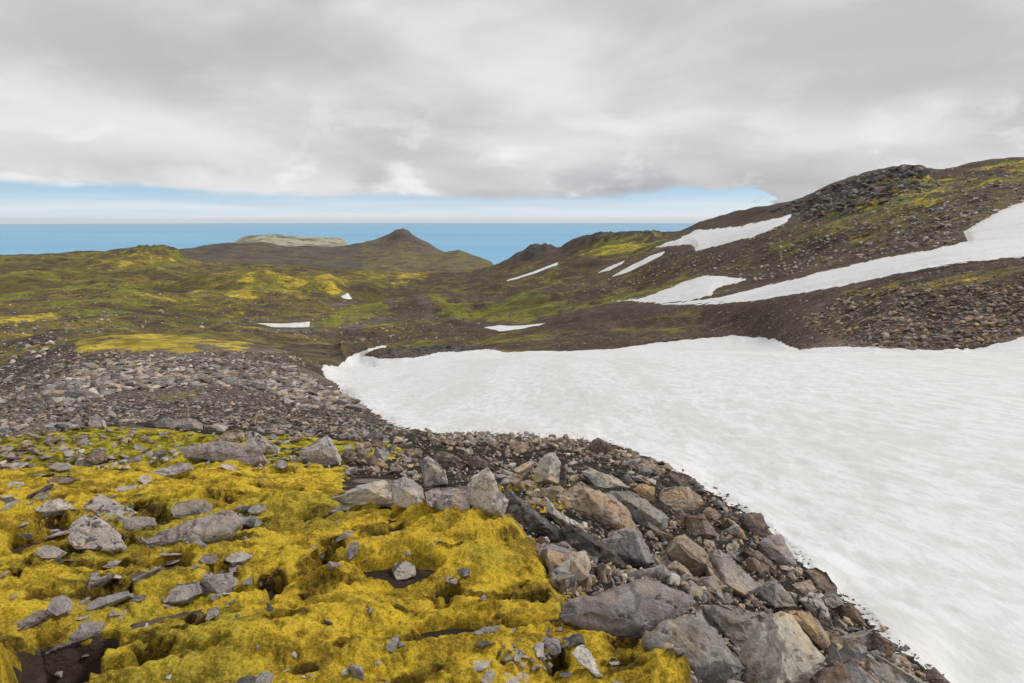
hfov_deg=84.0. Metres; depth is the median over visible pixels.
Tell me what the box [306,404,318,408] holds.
flat stone
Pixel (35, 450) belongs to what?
flat stone
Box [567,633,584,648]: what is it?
rock shard
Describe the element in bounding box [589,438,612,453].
boulder
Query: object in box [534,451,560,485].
boulder
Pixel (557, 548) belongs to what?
angular rock
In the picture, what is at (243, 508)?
rock shard
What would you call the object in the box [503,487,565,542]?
boulder
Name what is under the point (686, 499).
boulder
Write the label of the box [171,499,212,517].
rock
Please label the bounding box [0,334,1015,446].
scree ridge
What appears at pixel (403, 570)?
rock
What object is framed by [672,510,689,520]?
flat stone
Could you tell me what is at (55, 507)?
rock
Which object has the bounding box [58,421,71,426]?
angular rock
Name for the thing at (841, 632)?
angular rock
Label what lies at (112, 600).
rock
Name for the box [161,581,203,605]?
rock
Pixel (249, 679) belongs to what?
pebble
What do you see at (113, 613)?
rock shard
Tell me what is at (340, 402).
angular rock
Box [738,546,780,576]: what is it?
boulder
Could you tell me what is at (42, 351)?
valley stones
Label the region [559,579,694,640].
boulder
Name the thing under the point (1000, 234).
snow tongue
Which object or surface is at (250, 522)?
rock
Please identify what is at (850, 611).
boulder
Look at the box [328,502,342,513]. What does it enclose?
rock
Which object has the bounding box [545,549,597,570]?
angular rock
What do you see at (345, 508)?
rock shard
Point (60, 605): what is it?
rock
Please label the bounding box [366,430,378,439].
angular rock
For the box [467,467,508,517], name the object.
boulder
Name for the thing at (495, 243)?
sea
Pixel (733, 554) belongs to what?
angular rock
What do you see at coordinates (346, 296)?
snow patch
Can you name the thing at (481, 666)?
rock shard
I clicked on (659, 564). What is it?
angular rock
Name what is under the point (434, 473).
boulder
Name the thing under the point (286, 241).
headland
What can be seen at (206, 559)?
rock shard
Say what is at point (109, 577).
rock shard
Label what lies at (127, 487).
rock
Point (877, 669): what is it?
angular rock
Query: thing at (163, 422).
rock
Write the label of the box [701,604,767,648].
boulder
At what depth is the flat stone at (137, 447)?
7.26 m
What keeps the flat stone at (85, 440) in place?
on the moss
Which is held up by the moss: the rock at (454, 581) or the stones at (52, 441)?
the rock at (454, 581)
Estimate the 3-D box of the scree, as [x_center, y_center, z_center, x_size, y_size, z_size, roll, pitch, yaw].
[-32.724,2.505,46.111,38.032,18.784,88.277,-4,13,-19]
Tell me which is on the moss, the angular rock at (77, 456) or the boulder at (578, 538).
the angular rock at (77, 456)
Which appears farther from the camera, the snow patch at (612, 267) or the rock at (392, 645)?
the snow patch at (612, 267)
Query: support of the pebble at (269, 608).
on the moss
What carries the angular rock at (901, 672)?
on the rubble
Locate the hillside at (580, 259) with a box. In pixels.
[539,157,1023,323]
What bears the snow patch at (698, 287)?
on the hillside at (580, 259)
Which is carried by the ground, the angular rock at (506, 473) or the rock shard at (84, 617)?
the angular rock at (506, 473)
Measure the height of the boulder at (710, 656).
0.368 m
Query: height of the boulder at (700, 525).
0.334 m
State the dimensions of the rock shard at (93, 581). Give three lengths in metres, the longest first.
0.085 x 0.061 x 0.052 m
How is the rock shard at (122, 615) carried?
on the moss
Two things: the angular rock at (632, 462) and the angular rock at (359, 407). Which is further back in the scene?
the angular rock at (359, 407)
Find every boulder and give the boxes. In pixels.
[299,434,340,465]
[332,480,393,505]
[388,477,424,508]
[420,456,447,486]
[425,486,470,510]
[432,451,468,468]
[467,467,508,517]
[469,453,487,467]
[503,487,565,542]
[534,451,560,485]
[545,498,586,531]
[559,481,638,530]
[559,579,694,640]
[560,519,625,569]
[581,468,629,488]
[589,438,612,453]
[601,527,654,568]
[604,490,669,530]
[632,484,654,502]
[641,610,746,682]
[659,486,702,512]
[664,534,713,576]
[666,471,691,486]
[683,513,717,538]
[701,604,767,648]
[703,507,721,519]
[709,549,760,597]
[724,519,746,538]
[738,512,771,536]
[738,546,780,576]
[738,611,824,682]
[753,534,796,565]
[755,578,795,610]
[782,609,830,653]
[792,580,817,594]
[798,592,833,629]
[803,567,836,593]
[823,590,844,608]
[833,603,866,626]
[841,629,872,651]
[870,631,897,658]
[924,667,949,682]
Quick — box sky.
[0,0,1023,223]
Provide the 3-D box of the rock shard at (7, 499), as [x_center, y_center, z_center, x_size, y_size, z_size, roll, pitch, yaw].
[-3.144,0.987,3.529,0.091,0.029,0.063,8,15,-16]
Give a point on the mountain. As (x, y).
(401, 250)
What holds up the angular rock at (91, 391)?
on the scree ridge
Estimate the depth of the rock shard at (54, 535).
3.11 m
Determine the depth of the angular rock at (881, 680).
3.16 m
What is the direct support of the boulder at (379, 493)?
on the moss
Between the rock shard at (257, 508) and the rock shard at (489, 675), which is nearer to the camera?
the rock shard at (489, 675)
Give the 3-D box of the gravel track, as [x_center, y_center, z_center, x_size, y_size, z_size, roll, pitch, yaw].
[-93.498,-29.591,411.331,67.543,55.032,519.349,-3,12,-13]
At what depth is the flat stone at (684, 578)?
3.50 m
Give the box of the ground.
[10,421,925,682]
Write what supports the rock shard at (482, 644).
on the moss
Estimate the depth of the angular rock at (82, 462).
5.58 m
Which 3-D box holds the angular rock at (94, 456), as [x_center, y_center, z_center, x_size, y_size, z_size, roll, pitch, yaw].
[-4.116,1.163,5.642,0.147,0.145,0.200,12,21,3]
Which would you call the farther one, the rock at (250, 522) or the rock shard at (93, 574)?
the rock at (250, 522)
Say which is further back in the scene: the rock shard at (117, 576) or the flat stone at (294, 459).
the flat stone at (294, 459)
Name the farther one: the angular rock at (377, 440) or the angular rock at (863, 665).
the angular rock at (377, 440)
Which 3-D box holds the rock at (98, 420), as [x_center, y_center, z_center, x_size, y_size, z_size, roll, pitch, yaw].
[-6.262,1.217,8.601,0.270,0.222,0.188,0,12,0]
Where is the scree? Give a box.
[0,344,422,438]
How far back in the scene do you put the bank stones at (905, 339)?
52.38 m
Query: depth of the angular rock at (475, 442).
11.02 m
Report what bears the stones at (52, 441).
on the ground
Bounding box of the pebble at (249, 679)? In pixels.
[236,675,256,682]
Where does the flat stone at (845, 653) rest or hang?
on the ground
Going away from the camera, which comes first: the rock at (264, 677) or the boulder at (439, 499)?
the rock at (264, 677)
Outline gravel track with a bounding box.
[260,292,460,332]
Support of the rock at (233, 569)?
on the ground
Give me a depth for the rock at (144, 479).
4.65 m
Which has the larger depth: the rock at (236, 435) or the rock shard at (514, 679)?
the rock at (236, 435)
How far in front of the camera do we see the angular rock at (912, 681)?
3.62 m
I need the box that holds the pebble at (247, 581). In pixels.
[242,577,251,584]
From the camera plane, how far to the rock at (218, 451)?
5.77 m
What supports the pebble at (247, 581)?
on the moss
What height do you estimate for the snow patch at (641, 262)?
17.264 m
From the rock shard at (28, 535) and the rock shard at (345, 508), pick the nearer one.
the rock shard at (28, 535)
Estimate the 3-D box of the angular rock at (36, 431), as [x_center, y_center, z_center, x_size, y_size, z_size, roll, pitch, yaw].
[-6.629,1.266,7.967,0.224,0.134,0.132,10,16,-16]
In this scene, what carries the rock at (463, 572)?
on the moss
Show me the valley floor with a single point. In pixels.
(514, 302)
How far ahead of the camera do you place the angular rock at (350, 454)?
6.60 m
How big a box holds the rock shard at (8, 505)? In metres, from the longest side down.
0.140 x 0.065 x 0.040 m
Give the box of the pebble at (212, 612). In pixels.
[205,607,219,619]
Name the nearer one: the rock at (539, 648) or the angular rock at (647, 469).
the rock at (539, 648)
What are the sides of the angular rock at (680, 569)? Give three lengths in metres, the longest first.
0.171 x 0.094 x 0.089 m
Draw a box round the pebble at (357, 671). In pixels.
[348,665,364,680]
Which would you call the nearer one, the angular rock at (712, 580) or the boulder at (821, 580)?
the angular rock at (712, 580)
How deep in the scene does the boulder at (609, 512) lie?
4.90 m
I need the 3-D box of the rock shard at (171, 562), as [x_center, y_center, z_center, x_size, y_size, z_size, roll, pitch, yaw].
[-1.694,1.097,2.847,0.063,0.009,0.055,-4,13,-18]
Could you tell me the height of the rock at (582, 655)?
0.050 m
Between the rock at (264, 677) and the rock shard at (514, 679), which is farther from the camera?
the rock shard at (514, 679)
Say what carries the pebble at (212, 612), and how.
on the moss
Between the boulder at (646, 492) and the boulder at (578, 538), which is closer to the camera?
the boulder at (578, 538)
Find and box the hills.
[0,243,539,292]
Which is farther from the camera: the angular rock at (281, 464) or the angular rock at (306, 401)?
the angular rock at (306, 401)
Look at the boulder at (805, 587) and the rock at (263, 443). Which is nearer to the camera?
the boulder at (805, 587)
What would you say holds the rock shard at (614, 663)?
on the moss
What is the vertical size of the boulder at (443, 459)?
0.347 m
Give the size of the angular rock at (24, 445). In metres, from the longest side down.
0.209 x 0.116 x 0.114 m
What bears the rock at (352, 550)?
on the moss
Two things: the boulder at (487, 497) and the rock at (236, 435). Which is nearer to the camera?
the boulder at (487, 497)
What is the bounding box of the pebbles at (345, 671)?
[0,478,615,682]
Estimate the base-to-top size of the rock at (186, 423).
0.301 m
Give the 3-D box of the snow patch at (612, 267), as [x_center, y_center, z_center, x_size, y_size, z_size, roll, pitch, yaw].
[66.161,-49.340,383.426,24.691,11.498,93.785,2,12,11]
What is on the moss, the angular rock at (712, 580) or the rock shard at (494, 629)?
the rock shard at (494, 629)
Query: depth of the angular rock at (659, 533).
5.21 m
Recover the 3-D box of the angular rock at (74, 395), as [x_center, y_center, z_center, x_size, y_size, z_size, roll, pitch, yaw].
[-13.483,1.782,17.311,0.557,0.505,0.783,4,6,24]
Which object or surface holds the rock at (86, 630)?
on the ground
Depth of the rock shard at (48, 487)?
3.99 m
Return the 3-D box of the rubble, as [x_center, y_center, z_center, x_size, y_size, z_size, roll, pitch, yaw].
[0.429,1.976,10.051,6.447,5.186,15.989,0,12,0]
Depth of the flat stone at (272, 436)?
8.35 m
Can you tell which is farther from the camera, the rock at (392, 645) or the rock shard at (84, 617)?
the rock shard at (84, 617)
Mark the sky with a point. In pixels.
(112, 111)
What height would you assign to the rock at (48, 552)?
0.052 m
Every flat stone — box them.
[0,445,12,454]
[5,451,23,461]
[18,462,27,467]
[26,446,46,454]
[45,429,58,434]
[68,396,84,403]
[70,434,89,438]
[74,437,87,445]
[134,444,144,449]
[140,448,152,453]
[219,463,236,470]
[239,385,256,389]
[269,433,277,439]
[283,398,293,402]
[289,455,302,463]
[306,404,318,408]
[508,476,521,481]
[631,475,645,481]
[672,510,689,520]
[680,575,687,581]
[835,642,841,649]
[838,646,857,661]
[844,646,872,659]
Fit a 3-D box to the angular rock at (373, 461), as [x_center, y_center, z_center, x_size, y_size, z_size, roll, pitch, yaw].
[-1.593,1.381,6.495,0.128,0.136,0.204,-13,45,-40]
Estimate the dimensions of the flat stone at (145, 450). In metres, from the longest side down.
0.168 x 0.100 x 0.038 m
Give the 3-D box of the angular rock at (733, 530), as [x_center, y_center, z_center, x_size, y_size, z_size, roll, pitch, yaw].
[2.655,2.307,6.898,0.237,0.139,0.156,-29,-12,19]
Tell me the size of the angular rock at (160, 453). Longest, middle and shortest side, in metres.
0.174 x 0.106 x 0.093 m
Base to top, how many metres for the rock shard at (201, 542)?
0.112 m
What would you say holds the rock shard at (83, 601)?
on the moss
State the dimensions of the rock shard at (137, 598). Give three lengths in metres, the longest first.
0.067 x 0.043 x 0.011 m
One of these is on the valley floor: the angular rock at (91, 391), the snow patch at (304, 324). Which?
the snow patch at (304, 324)
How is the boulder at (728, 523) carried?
on the ground
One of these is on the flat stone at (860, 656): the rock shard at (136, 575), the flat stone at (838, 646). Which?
the flat stone at (838, 646)
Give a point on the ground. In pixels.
(69, 662)
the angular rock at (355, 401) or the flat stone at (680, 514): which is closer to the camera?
the flat stone at (680, 514)
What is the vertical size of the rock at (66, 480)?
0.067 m
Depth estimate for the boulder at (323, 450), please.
6.31 m
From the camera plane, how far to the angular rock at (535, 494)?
4.84 m
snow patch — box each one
[258,322,309,326]
[341,293,351,298]
[484,323,543,330]
[507,262,557,280]
[599,261,623,272]
[612,251,664,276]
[618,275,745,303]
[656,214,790,250]
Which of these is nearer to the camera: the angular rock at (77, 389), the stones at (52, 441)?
the stones at (52, 441)
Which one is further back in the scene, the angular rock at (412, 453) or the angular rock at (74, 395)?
the angular rock at (74, 395)
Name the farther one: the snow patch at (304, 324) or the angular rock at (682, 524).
the snow patch at (304, 324)
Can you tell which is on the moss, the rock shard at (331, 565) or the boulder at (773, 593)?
the rock shard at (331, 565)
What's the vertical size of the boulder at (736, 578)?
0.364 m
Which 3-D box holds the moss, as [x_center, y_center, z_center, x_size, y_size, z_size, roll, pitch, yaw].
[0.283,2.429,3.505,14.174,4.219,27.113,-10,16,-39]
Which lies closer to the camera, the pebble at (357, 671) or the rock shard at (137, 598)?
the pebble at (357, 671)
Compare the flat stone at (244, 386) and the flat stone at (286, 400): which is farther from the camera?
the flat stone at (244, 386)
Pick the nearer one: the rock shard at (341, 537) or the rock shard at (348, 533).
the rock shard at (341, 537)
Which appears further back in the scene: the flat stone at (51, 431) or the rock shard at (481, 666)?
the flat stone at (51, 431)
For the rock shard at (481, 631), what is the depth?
2.11 m
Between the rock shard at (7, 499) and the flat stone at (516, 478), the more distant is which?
the flat stone at (516, 478)
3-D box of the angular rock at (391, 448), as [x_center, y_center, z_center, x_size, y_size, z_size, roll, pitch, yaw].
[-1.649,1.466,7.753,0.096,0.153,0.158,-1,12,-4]
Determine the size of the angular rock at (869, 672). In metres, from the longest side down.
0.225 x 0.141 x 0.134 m
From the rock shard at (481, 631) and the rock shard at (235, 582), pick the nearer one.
the rock shard at (481, 631)
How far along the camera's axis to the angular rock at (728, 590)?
3.63 m
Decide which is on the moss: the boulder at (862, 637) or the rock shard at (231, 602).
the rock shard at (231, 602)
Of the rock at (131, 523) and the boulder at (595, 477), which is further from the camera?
the boulder at (595, 477)
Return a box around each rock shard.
[0,497,14,502]
[3,500,20,509]
[7,481,24,486]
[18,532,32,537]
[26,483,53,497]
[32,489,50,497]
[38,494,50,499]
[41,473,54,476]
[44,530,69,539]
[74,615,88,619]
[78,597,89,605]
[87,576,108,588]
[90,572,100,576]
[94,574,114,585]
[103,561,120,569]
[104,574,121,578]
[107,610,120,618]
[117,609,126,621]
[129,595,146,602]
[132,572,144,577]
[158,552,181,555]
[165,560,179,564]
[190,532,207,548]
[199,554,218,563]
[202,571,234,593]
[206,576,237,595]
[209,592,221,601]
[224,600,235,604]
[241,506,251,511]
[248,504,266,513]
[327,561,340,569]
[335,533,346,542]
[342,505,351,510]
[344,531,354,536]
[470,659,490,670]
[474,627,486,635]
[476,641,497,647]
[480,669,494,682]
[483,625,500,633]
[504,672,528,682]
[542,635,560,657]
[559,672,573,677]
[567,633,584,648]
[608,661,620,665]
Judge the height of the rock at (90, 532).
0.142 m
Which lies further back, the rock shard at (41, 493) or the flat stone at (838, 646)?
the rock shard at (41, 493)
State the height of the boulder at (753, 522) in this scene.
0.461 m
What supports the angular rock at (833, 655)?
on the rubble
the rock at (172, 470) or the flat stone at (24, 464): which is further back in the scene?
the flat stone at (24, 464)
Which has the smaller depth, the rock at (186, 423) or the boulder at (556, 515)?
the boulder at (556, 515)
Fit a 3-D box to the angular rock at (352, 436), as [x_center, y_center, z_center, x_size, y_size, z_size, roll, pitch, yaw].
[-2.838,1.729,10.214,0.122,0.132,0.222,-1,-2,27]
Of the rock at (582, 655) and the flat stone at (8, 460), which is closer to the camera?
the rock at (582, 655)
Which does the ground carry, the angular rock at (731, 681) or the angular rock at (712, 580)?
the angular rock at (712, 580)
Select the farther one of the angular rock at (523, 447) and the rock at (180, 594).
the angular rock at (523, 447)
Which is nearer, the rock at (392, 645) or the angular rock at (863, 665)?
the rock at (392, 645)
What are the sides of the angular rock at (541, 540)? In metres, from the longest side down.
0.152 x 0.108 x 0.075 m
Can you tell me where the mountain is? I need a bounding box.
[179,228,493,272]
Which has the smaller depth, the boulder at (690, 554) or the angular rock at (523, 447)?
the boulder at (690, 554)
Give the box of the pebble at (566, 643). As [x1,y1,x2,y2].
[560,637,569,647]
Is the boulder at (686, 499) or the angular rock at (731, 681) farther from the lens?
the boulder at (686, 499)
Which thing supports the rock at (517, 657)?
on the moss
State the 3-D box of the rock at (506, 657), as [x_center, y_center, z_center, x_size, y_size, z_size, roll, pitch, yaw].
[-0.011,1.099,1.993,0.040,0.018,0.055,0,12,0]
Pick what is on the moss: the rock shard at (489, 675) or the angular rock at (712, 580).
the rock shard at (489, 675)
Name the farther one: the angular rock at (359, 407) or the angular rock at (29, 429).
the angular rock at (359, 407)
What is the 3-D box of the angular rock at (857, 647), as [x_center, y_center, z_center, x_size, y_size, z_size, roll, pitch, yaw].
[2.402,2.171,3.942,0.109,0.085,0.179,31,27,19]
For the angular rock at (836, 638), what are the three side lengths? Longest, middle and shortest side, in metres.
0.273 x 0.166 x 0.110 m
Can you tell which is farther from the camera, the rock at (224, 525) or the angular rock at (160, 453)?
the angular rock at (160, 453)
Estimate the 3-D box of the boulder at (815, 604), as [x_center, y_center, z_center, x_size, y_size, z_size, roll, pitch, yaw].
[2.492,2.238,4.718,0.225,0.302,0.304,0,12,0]
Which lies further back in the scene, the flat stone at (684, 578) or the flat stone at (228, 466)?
the flat stone at (228, 466)
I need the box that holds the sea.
[0,223,695,264]
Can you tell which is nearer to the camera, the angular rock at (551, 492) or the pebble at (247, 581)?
the pebble at (247, 581)
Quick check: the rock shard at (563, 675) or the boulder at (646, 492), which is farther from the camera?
the boulder at (646, 492)
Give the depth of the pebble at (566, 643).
2.09 m
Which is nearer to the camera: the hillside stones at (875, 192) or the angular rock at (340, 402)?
the angular rock at (340, 402)
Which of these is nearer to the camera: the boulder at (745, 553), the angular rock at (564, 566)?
the angular rock at (564, 566)
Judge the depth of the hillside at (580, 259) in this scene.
244.30 m
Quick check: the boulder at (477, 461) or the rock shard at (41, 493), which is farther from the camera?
the boulder at (477, 461)
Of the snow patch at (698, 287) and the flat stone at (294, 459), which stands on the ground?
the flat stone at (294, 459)
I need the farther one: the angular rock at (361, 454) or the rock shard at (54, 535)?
the angular rock at (361, 454)
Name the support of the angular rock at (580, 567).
on the ground
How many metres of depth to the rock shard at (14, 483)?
4.27 m
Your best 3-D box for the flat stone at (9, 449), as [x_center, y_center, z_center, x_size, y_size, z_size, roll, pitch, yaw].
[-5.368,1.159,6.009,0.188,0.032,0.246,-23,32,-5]
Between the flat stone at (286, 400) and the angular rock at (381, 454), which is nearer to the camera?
the angular rock at (381, 454)
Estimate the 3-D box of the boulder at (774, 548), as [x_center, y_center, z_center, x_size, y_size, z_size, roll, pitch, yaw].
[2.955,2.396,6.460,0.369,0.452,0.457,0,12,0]
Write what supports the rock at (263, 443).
on the ground
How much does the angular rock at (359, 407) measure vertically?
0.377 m
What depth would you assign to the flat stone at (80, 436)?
7.72 m
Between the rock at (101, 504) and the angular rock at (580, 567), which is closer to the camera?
the angular rock at (580, 567)
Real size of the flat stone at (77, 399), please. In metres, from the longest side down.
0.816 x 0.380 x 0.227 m
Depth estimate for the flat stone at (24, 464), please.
5.45 m
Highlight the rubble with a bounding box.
[340,427,944,682]
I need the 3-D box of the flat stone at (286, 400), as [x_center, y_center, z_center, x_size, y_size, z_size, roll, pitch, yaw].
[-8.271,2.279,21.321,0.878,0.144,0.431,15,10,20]
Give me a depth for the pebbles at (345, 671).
2.05 m
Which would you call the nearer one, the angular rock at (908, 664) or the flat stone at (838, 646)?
the flat stone at (838, 646)
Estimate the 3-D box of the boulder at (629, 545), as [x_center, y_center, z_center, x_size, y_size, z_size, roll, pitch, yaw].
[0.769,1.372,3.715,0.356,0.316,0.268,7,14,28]
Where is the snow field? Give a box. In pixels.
[322,335,1023,682]
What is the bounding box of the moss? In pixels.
[0,425,690,682]
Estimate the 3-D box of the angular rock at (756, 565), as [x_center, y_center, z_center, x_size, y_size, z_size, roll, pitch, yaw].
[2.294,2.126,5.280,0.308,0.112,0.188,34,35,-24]
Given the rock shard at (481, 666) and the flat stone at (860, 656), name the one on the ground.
the flat stone at (860, 656)
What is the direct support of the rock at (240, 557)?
on the moss
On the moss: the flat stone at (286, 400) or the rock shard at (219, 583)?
the rock shard at (219, 583)
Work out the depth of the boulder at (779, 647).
2.26 m
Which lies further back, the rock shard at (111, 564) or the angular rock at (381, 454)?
the angular rock at (381, 454)
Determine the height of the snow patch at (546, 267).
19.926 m
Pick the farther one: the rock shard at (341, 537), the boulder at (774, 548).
the boulder at (774, 548)
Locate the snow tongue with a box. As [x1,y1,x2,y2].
[662,202,1023,304]
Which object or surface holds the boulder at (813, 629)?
on the ground
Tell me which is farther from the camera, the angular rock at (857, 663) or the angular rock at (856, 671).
the angular rock at (857, 663)
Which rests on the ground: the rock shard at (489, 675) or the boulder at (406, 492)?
the boulder at (406, 492)
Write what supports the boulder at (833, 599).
on the rubble
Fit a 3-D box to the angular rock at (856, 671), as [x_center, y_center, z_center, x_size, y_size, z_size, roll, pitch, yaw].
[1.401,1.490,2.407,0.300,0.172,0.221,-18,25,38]
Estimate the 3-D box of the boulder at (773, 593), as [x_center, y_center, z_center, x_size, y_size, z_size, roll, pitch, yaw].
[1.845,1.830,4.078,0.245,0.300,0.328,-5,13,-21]
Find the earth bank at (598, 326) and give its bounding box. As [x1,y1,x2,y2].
[484,257,1023,350]
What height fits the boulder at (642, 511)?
0.501 m
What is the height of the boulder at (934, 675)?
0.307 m
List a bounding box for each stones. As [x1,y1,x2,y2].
[0,285,479,385]
[0,424,329,470]
[392,260,1023,354]
[567,162,1023,295]
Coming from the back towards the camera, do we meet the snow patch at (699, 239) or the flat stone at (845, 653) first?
the snow patch at (699, 239)
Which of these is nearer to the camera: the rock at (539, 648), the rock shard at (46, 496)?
the rock at (539, 648)
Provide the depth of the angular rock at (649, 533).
5.12 m
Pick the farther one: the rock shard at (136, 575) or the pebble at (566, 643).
the rock shard at (136, 575)
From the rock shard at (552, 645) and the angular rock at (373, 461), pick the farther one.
the angular rock at (373, 461)
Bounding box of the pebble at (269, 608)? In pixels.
[266,603,272,611]
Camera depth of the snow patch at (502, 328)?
198.39 m
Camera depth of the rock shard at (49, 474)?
4.54 m
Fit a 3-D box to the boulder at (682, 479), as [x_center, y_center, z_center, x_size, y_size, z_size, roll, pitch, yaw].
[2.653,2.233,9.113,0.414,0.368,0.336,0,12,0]
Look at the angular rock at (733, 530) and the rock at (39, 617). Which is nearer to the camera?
the rock at (39, 617)
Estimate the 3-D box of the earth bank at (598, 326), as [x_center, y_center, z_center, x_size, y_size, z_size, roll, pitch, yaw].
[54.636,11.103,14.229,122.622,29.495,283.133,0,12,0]
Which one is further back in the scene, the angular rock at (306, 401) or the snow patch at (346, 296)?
the snow patch at (346, 296)
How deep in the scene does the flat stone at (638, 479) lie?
7.86 m
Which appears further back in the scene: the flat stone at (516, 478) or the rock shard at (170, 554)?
the flat stone at (516, 478)
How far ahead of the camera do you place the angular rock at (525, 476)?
6.11 m
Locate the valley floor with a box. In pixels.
[0,264,940,374]
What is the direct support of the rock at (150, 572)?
on the moss
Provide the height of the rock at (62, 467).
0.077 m
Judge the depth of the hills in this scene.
732.54 m
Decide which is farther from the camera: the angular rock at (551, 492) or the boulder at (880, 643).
the angular rock at (551, 492)
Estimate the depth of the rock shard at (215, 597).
2.45 m
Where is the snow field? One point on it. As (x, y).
(885, 486)
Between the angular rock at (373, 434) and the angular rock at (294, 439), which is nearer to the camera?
the angular rock at (294, 439)
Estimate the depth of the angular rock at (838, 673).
2.25 m
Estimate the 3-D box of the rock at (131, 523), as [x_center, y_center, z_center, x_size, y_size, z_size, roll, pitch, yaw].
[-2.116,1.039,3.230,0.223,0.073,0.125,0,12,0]
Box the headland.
[232,234,347,246]
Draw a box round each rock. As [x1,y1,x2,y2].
[14,609,54,630]
[17,425,34,434]
[17,440,31,451]
[33,499,76,516]
[34,427,44,433]
[35,545,66,559]
[39,621,106,654]
[46,595,72,616]
[47,476,76,484]
[49,462,71,471]
[56,391,86,400]
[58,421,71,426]
[64,386,81,392]
[67,513,126,553]
[71,453,84,460]
[76,457,99,466]
[83,494,137,520]
[84,387,99,396]
[84,449,106,463]
[85,591,134,610]
[88,414,105,428]
[115,484,144,491]
[122,516,156,530]
[132,565,163,581]
[138,475,151,484]
[139,510,242,547]
[152,463,193,476]
[153,417,173,427]
[153,449,166,457]
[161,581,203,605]
[166,418,204,428]
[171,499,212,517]
[180,441,266,466]
[216,429,244,442]
[223,551,252,563]
[229,565,241,573]
[239,513,262,528]
[245,431,279,454]
[254,671,273,682]
[276,460,287,469]
[288,436,302,441]
[291,398,312,405]
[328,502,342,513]
[334,400,351,404]
[344,450,354,463]
[345,542,358,559]
[347,399,360,403]
[348,404,366,411]
[348,434,358,439]
[356,449,367,460]
[365,456,379,466]
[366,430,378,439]
[372,437,383,446]
[373,447,388,460]
[384,635,398,652]
[387,444,394,451]
[392,561,415,579]
[404,449,420,457]
[441,575,457,585]
[457,568,469,577]
[469,440,477,446]
[502,469,512,475]
[503,649,513,660]
[513,461,534,473]
[514,650,522,661]
[515,442,529,452]
[519,473,529,479]
[528,490,541,498]
[534,642,543,656]
[537,536,550,544]
[538,486,559,498]
[541,543,574,567]
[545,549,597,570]
[551,558,570,577]
[564,550,590,584]
[572,645,602,676]
[625,458,635,465]
[638,465,652,473]
[643,530,655,539]
[644,520,673,542]
[650,563,668,571]
[667,560,691,576]
[672,519,685,527]
[703,575,724,601]
[706,559,723,585]
[721,524,739,535]
[721,587,732,595]
[727,550,743,562]
[727,679,743,682]
[746,557,769,576]
[810,662,853,682]
[820,660,876,682]
[825,631,862,651]
[827,644,843,663]
[833,627,847,635]
[835,619,848,630]
[846,658,861,667]
[852,641,867,653]
[860,661,865,669]
[862,668,875,678]
[864,657,908,682]
[876,655,917,680]
[876,677,889,682]
[904,661,911,672]
[904,679,919,682]
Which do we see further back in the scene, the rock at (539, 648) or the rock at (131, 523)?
the rock at (131, 523)

